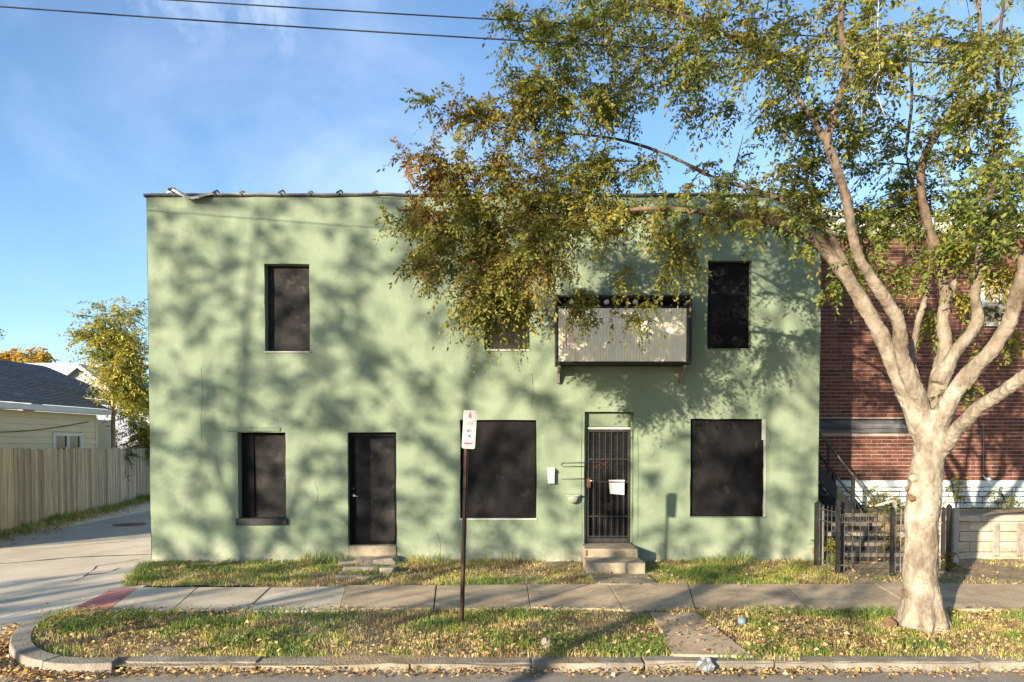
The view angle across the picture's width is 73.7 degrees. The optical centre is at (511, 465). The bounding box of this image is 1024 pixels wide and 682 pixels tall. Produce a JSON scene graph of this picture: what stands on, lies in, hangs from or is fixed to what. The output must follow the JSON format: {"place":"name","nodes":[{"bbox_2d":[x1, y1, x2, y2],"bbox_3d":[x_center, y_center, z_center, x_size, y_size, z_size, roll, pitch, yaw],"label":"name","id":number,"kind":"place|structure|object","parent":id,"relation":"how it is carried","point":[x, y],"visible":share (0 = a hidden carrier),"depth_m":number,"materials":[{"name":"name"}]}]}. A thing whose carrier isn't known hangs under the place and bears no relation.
{"place":"outdoors","nodes":[
{"label":"outdoors","id":0,"kind":"place"},
{"bbox_2d":[0,502,154,643],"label":"alley","id":1,"kind":"structure","parent":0,"point":[66,566],"depth_m":12.54,"materials":[{"name":"concrete"}]},
{"bbox_2d":[0,500,149,544],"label":"fallen leaves","id":2,"kind":"object","parent":1,"relation":"on","point":[62,524],"visible":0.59,"depth_m":18.26,"materials":[{"name":"brown plant"}]},
{"bbox_2d":[0,447,149,531],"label":"wooden fence","id":3,"kind":"object","parent":1,"relation":"on","point":[37,485],"visible":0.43,"depth_m":19.96,"materials":[{"name":"brown wood"}]},
{"bbox_2d":[0,493,149,541],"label":"grass","id":4,"kind":"structure","parent":1,"relation":"on","point":[45,523],"depth_m":19.20,"materials":[{"name":"plant"}]},
{"bbox_2d":[0,494,531,669],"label":"ground","id":5,"kind":"structure","parent":0,"point":[7,647],"depth_m":11.27,"materials":[{"name":"grey concrete"}]},
{"bbox_2d":[0,345,60,362],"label":"orange tree","id":6,"kind":"object","parent":5,"relation":"on","point":[39,356],"visible":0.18,"depth_m":45.14,"materials":[{"name":"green plant"}]},
{"bbox_2d":[0,360,118,470],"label":"beige house","id":7,"kind":"structure","parent":5,"relation":"on","point":[24,383],"depth_m":22.45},
{"bbox_2d":[2,422,86,431],"bbox_3d":[-14.983,-1.184,19.670,0.022,0.457,7.404,0,2,8],"label":"slack cable","id":8,"kind":"object","parent":7,"relation":"attached to","point":[42,429],"visible":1,"depth_m":21.35,"materials":[{"name":"black rubber"}]},
{"bbox_2d":[52,433,82,470],"bbox_3d":[-14.618,-0.395,22.473,0.072,1.354,1.215,0,2,8],"label":"window","id":9,"kind":"structure","parent":7,"relation":"in","point":[60,440],"depth_m":22.43,"materials":[{"name":"white glass"}]},
{"bbox_2d":[0,363,148,492],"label":"grey house","id":10,"kind":"structure","parent":5,"relation":"on","point":[70,369],"depth_m":33.95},
{"bbox_2d":[53,296,148,447],"bbox_3d":[-14.254,-2.224,24.419,3.521,7.708,3.265,-1,2,-25],"label":"feathery tree","id":11,"kind":"object","parent":5,"relation":"on","point":[121,358],"visible":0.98,"depth_m":24.24,"materials":[{"name":"green plant"}]},
{"bbox_2d":[107,425,142,481],"bbox_3d":[-14.661,0.049,25.457,1.642,3.110,1.378,0,2,0],"label":"dark shrub","id":12,"kind":"object","parent":5,"relation":"on","point":[133,455],"visible":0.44,"depth_m":25.50,"materials":[{"name":"green plant"}]},
{"bbox_2d":[115,392,149,467],"bbox_3d":[-15.202,-0.985,28.252,2.790,5.031,2.339,0,2,0],"label":"leafy bush","id":13,"kind":"object","parent":5,"relation":"on","point":[141,437],"visible":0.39,"depth_m":27.85,"materials":[{"name":"green plant"}]},
{"bbox_2d":[143,187,821,563],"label":"green building","id":14,"kind":"structure","parent":5,"relation":"on","point":[311,391],"depth_m":12.28,"materials":[{"name":"paint"}]},
{"bbox_2d":[236,433,287,524],"bbox_3d":[-4.511,0.236,12.390,0.921,1.670,0.260,0,2,0],"label":"window","id":15,"kind":"structure","parent":14,"relation":"in","point":[263,454],"depth_m":12.47,"materials":[{"name":"black paint"}]},
{"bbox_2d":[264,267,310,352],"bbox_3d":[-4.028,-2.818,12.324,0.827,1.584,0.232,0,2,0],"label":"window","id":16,"kind":"structure","parent":14,"relation":"in","point":[289,296],"depth_m":12.39,"materials":[{"name":"black glass"}]},
{"bbox_2d":[349,433,396,543],"bbox_3d":[-2.523,0.419,12.449,0.871,2.038,0.112,0,2,0],"label":"door","id":17,"kind":"structure","parent":14,"relation":"in","point":[372,456],"depth_m":12.45,"materials":[{"name":"black paint"}]},
{"bbox_2d":[460,420,536,519],"bbox_3d":[-0.246,0.083,12.355,1.396,1.803,0.142,0,2,0],"label":"window","id":18,"kind":"structure","parent":14,"relation":"in","point":[502,461],"depth_m":12.38,"materials":[{"name":"black paint"}]},
{"bbox_2d":[484,269,529,350],"bbox_3d":[-0.091,-2.846,12.314,0.832,1.584,0.212,0,2,0],"label":"window","id":19,"kind":"structure","parent":14,"relation":"in","point":[513,342],"depth_m":12.38,"materials":[{"name":"black paint"}]},
{"bbox_2d":[547,468,554,483],"bbox_3d":[0.702,0.180,12.246,0.134,0.287,0.101,0,2,0],"label":"mailbox","id":20,"kind":"object","parent":14,"relation":"attached to","point":[551,475],"visible":1,"depth_m":12.21,"materials":[{"name":"white paint"}]},
{"bbox_2d":[561,462,583,466],"bbox_3d":[1.069,-0.019,12.274,0.431,0.086,0.018,0,2,0],"label":"wall rod","id":21,"kind":"object","parent":14,"relation":"attached to","point":[572,462],"depth_m":12.27,"materials":[{"name":"paint"}]},
{"bbox_2d":[566,494,579,503],"bbox_3d":[1.092,0.602,12.250,0.240,0.167,0.160,0,2,0],"label":"vent hood","id":22,"kind":"object","parent":14,"relation":"attached to","point":[573,498],"visible":1,"depth_m":12.19,"materials":[{"name":"paint"}]},
{"bbox_2d":[584,430,629,542],"bbox_3d":[1.730,0.376,12.419,0.838,2.055,0.190,0,2,0],"label":"door","id":23,"kind":"structure","parent":14,"relation":"in","point":[608,451],"depth_m":12.47,"materials":[{"name":"black metal"}]},
{"bbox_2d":[609,480,624,494],"bbox_3d":[1.900,0.396,12.398,0.288,0.272,0.018,0,2,0],"label":"paper notice","id":24,"kind":"object","parent":23,"relation":"attached to","point":[616,488],"visible":1,"depth_m":12.39,"materials":[{"name":"white paper"}]},
{"bbox_2d":[555,295,691,383],"bbox_3d":[1.940,-2.210,12.015,2.350,1.490,0.438,0,2,0],"label":"sign","id":25,"kind":"object","parent":14,"relation":"attached to","point":[675,349],"visible":0.8,"depth_m":11.81,"materials":[{"name":"grey corrugated metal"},{"name":"black iron"}]},
{"bbox_2d":[690,419,765,517],"bbox_3d":[3.897,0.049,12.360,1.380,1.782,0.152,0,2,0],"label":"window","id":26,"kind":"structure","parent":14,"relation":"in","point":[728,456],"depth_m":12.39,"materials":[{"name":"black paint"}]},
{"bbox_2d":[707,263,750,349],"bbox_3d":[3.892,-2.873,12.293,0.800,1.585,0.172,0,2,0],"label":"window","id":27,"kind":"structure","parent":14,"relation":"in","point":[728,288],"depth_m":12.33,"materials":[{"name":"black glass"}]},
{"bbox_2d":[8,615,1023,675],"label":"kerb","id":28,"kind":"structure","parent":5,"relation":"on","point":[25,650],"depth_m":6.62,"materials":[{"name":"concrete"}]},
{"bbox_2d":[818,210,1023,508],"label":"brick house","id":29,"kind":"structure","parent":5,"relation":"on","point":[863,430],"depth_m":14.47,"materials":[{"name":"brick"}]},
{"bbox_2d":[983,426,983,472],"bbox_3d":[9.996,-0.305,14.472,0.026,1.053,0.025,0,2,0],"label":"wall cable","id":30,"kind":"object","parent":29,"relation":"attached to","point":[983,449],"depth_m":14.47,"materials":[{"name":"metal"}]},
{"bbox_2d":[981,281,1003,326],"bbox_3d":[10.123,-3.428,14.410,0.576,0.987,0.150,0,2,0],"label":"window","id":31,"kind":"structure","parent":29,"relation":"in","point":[983,300],"depth_m":14.39,"materials":[{"name":"white glass"}]},
{"bbox_2d":[0,6,1022,67],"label":"power line","id":32,"kind":"object","parent":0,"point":[379,31],"visible":0.67,"depth_m":7.96,"materials":[{"name":"black metal"}]},
{"bbox_2d":[0,670,1023,681],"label":"street","id":33,"kind":"structure","parent":0,"point":[340,676],"depth_m":6.43,"materials":[{"name":"grey asphalt"}]},
{"bbox_2d":[0,622,107,681],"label":"fallen leaves","id":34,"kind":"object","parent":33,"relation":"on","point":[15,669],"visible":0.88,"depth_m":6.46,"materials":[{"name":"dry leaf"},{"name":"yellow leaf"},{"name":"brown leaf"}]},
{"bbox_2d":[0,665,1023,681],"bbox_3d":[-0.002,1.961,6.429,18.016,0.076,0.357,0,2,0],"label":"fallen leaves","id":35,"kind":"object","parent":33,"relation":"on","point":[434,670],"visible":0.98,"depth_m":6.52,"materials":[{"name":"brown plant"}]},
{"bbox_2d":[697,657,715,673],"bbox_3d":[1.861,1.915,6.541,0.193,0.160,0.089,0,2,0],"label":"crumpled wrapper","id":36,"kind":"object","parent":33,"relation":"on","point":[706,665],"visible":0.97,"depth_m":6.51,"materials":[{"name":"white paper"}]},
{"bbox_2d":[0,0,1023,382],"label":"sky","id":37,"kind":"structure","parent":0,"point":[99,113],"materials":[{"name":"blue"}]},
{"bbox_2d":[32,600,1023,666],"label":"grass","id":38,"kind":"structure","parent":0,"point":[470,614],"depth_m":7.60,"materials":[{"name":"plant"}]},
{"bbox_2d":[459,410,476,624],"bbox_3d":[-0.510,0.661,7.952,0.218,2.603,0.075,0,2,8],"label":"parking sign","id":39,"kind":"object","parent":38,"relation":"on","point":[469,429],"visible":0.96,"depth_m":7.95,"materials":[{"name":"grey metal"}]},
{"bbox_2d":[33,603,1023,656],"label":"fallen leaves","id":40,"kind":"object","parent":38,"relation":"on","point":[759,634],"visible":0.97,"depth_m":7.42,"materials":[{"name":"plant"}]},
{"bbox_2d":[540,637,552,649],"bbox_3d":[0.354,1.846,7.069,0.115,0.144,0.106,-1,2,-31],"label":"rock","id":41,"kind":"object","parent":38,"relation":"on","point":[545,640],"visible":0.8,"depth_m":7.04,"materials":[{"name":"beige stone"}]},
{"bbox_2d":[372,0,1023,634],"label":"street tree","id":42,"kind":"object","parent":38,"relation":"on","point":[494,266],"visible":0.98,"depth_m":8.16,"materials":[{"name":"green plant"}]},
{"bbox_2d":[738,617,745,625],"bbox_3d":[2.672,1.813,7.933,0.097,0.110,0.107,1,2,23],"label":"glass jar","id":43,"kind":"object","parent":38,"relation":"on","point":[741,620],"visible":0.88,"depth_m":7.90,"materials":[{"name":"clear glass"}]},
{"bbox_2d":[882,617,896,628],"bbox_3d":[4.330,1.816,7.834,0.151,0.137,0.134,0,2,17],"label":"rock","id":44,"kind":"object","parent":38,"relation":"on","point":[889,622],"visible":0.81,"depth_m":7.80,"materials":[{"name":"brown stone"}]},
{"bbox_2d":[54,574,1023,657],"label":"sidewalk","id":45,"kind":"structure","parent":0,"point":[627,592],"depth_m":9.30,"materials":[{"name":"concrete"}]},
{"bbox_2d":[46,583,984,608],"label":"fallen leaves","id":46,"kind":"object","parent":45,"relation":"on","point":[400,584],"visible":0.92,"depth_m":9.47,"materials":[{"name":"brown plant"}]},
{"bbox_2d":[121,554,1023,587],"bbox_3d":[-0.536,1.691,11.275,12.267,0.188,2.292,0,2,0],"label":"grass","id":47,"kind":"structure","parent":0,"point":[713,572],"depth_m":11.09,"materials":[{"name":"plant"}]},
{"bbox_2d":[335,555,399,579],"bbox_3d":[-2.443,1.706,11.561,1.072,0.165,1.641,0,2,-10],"label":"rubble step","id":48,"kind":"object","parent":47,"relation":"on","point":[364,561],"visible":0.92,"depth_m":11.54,"materials":[{"name":"grey concrete"}]},
{"bbox_2d":[154,546,812,566],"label":"weeds","id":49,"kind":"object","parent":47,"relation":"on","point":[332,561],"visible":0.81,"depth_m":12.18,"materials":[{"name":"green plant"}]},
{"bbox_2d":[127,559,1022,583],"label":"fallen leaves","id":50,"kind":"object","parent":47,"relation":"on","point":[166,572],"visible":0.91,"depth_m":11.20,"materials":[{"name":"plant"}]},
{"bbox_2d":[581,543,644,573],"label":"front steps","id":51,"kind":"structure","parent":47,"relation":"on","point":[614,558],"depth_m":11.62,"materials":[{"name":"concrete"}]},
{"bbox_2d":[814,498,840,576],"bbox_3d":[5.354,1.181,11.510,0.187,1.336,0.910,0,2,0],"label":"iron fence","id":52,"kind":"object","parent":47,"relation":"on","point":[819,520],"visible":0.94,"depth_m":11.70,"materials":[{"name":"black metal"}]},
{"bbox_2d":[840,499,894,575],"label":"iron gate","id":53,"kind":"structure","parent":52,"relation":"attached to","point":[892,537],"depth_m":11.10,"materials":[{"name":"black metal"}]},
{"bbox_2d":[810,538,844,565],"bbox_3d":[5.585,1.656,12.106,0.625,0.753,0.563,1,2,30],"label":"plant","id":54,"kind":"object","parent":47,"relation":"on","point":[828,559],"visible":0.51,"depth_m":12.02,"materials":[{"name":"green plant"}]},
{"bbox_2d":[824,509,903,562],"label":"yard steps","id":55,"kind":"structure","parent":47,"relation":"on","point":[848,556],"depth_m":12.95,"materials":[{"name":"concrete"}]},
{"bbox_2d":[818,431,896,520],"bbox_3d":[6.526,0.181,13.762,1.937,2.928,1.155,0,2,0],"label":"metal stair","id":56,"kind":"object","parent":55,"relation":"on","point":[828,484],"visible":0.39,"depth_m":13.50,"materials":[{"name":"black metal"}]},
{"bbox_2d":[873,508,904,551],"bbox_3d":[6.915,1.268,12.374,0.810,1.020,0.554,-1,2,-33],"label":"yard shrub","id":57,"kind":"object","parent":47,"relation":"on","point":[897,538],"visible":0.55,"depth_m":12.36,"materials":[{"name":"green plant"}]},
{"bbox_2d":[894,504,959,572],"bbox_3d":[7.001,1.250,11.456,1.692,1.202,0.191,-1,2,-28],"label":"iron fence","id":58,"kind":"object","parent":47,"relation":"on","point":[949,517],"visible":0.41,"depth_m":11.61,"materials":[{"name":"black metal"}]},
{"bbox_2d":[939,551,966,572],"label":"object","id":59,"kind":"object","parent":47,"relation":"on","point":[954,565],"visible":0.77,"depth_m":11.56,"materials":[{"name":"green plant"}]},
{"bbox_2d":[888,514,1023,558],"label":"retaining wall","id":60,"kind":"structure","parent":47,"relation":"on","point":[993,536],"depth_m":12.81,"materials":[{"name":"beige concrete"}]},
{"bbox_2d":[169,0,1004,44],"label":"power line","id":61,"kind":"object","parent":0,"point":[409,14],"visible":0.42,"depth_m":8.35,"materials":[{"name":"black metal"}]},
{"bbox_2d":[858,508,1023,550],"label":"raised yard","id":62,"kind":"structure","parent":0,"point":[982,511],"depth_m":13.59,"materials":[{"name":"grey concrete"}]},
{"bbox_2d":[861,485,904,512],"bbox_3d":[7.479,0.808,13.772,0.983,0.832,0.831,0,2,0],"label":"yard bush","id":63,"kind":"object","parent":62,"relation":"on","point":[890,505],"visible":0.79,"depth_m":13.69,"materials":[{"name":"green plant"}]},
{"bbox_2d":[944,474,970,508],"bbox_3d":[9.224,0.560,14.193,0.580,0.781,0.504,-1,2,-39],"label":"wall creeper","id":64,"kind":"object","parent":62,"relation":"on","point":[957,487],"depth_m":14.18,"materials":[{"name":"green plant"}]},
{"bbox_2d":[981,486,1023,511],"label":"wall weed","id":65,"kind":"object","parent":62,"relation":"on","point":[1012,501],"depth_m":14.16,"materials":[{"name":"green plant"}]},
{"bbox_2d":[870,557,1023,584],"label":"grass","id":66,"kind":"structure","parent":0,"point":[941,578],"depth_m":10.74,"materials":[{"name":"plant"}]}
]}

